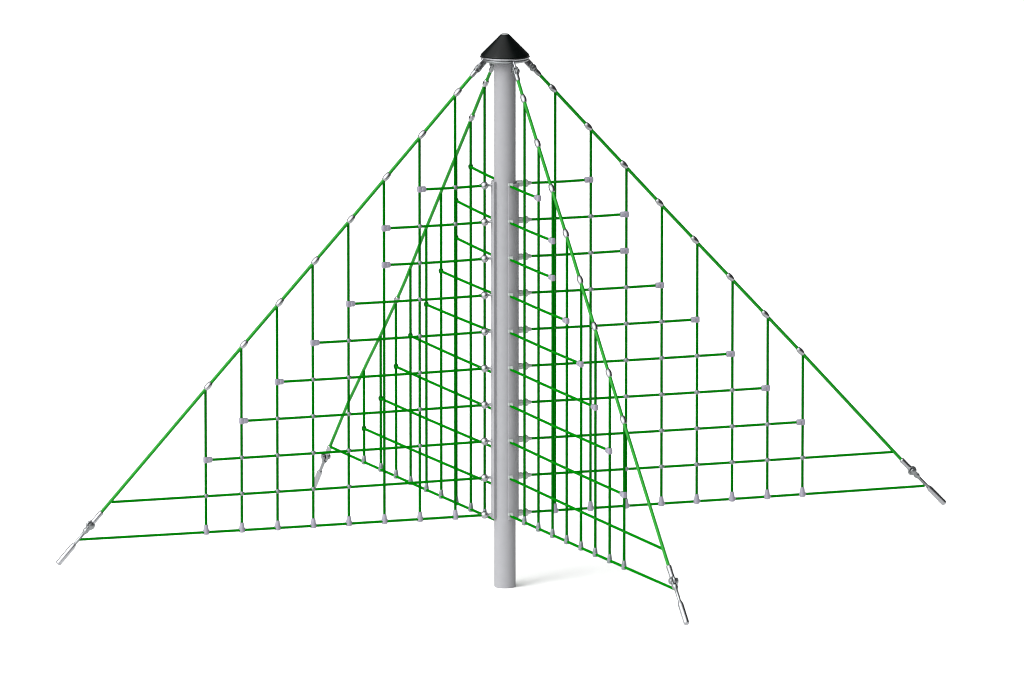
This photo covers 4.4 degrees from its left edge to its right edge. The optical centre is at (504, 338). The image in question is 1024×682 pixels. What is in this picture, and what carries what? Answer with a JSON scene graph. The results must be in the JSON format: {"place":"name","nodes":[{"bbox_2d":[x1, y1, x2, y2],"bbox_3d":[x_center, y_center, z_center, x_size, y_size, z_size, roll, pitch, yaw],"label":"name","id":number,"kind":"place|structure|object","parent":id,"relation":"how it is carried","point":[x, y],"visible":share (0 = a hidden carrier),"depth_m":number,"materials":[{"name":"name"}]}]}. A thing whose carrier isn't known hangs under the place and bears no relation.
{"place":"outdoors","nodes":[
{"label":"outdoors","id":0,"kind":"place"},
{"bbox_2d":[0,0,1023,681],"bbox_3d":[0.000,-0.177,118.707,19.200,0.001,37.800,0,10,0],"label":"ground","id":1,"kind":"structure","parent":0,"point":[188,188],"depth_m":117.88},
{"bbox_2d":[480,33,529,587],"bbox_3d":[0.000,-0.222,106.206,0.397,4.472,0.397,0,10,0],"label":"climbing pole","id":2,"kind":"object","parent":1,"relation":"on","point":[502,52],"visible":1,"depth_m":106.13,"materials":[{"name":"grey metal"}]},
{"bbox_2d":[56,59,491,565],"bbox_3d":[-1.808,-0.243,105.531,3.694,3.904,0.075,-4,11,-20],"label":"climbing net","id":3,"kind":"object","parent":2,"relation":"attached to","point":[479,66],"visible":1,"depth_m":105.80,"materials":[{"name":"green fabric"}]},
{"bbox_2d":[315,63,493,520],"bbox_3d":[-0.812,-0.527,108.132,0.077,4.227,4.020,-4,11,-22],"label":"climbing net","id":4,"kind":"object","parent":2,"relation":"attached to","point":[330,447],"visible":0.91,"depth_m":107.51,"materials":[{"name":"green fabric"}]},
{"bbox_2d":[508,61,688,624],"bbox_3d":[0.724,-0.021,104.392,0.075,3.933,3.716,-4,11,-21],"label":"climbing net","id":5,"kind":"object","parent":2,"relation":"attached to","point":[673,581],"visible":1,"depth_m":105.11,"materials":[{"name":"green fabric"}]},
{"bbox_2d":[516,59,945,515],"bbox_3d":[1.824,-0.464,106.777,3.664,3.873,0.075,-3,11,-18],"label":"climbing net","id":6,"kind":"object","parent":2,"relation":"attached to","point":[532,67],"visible":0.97,"depth_m":106.68,"materials":[{"name":"green fabric"}]}
]}

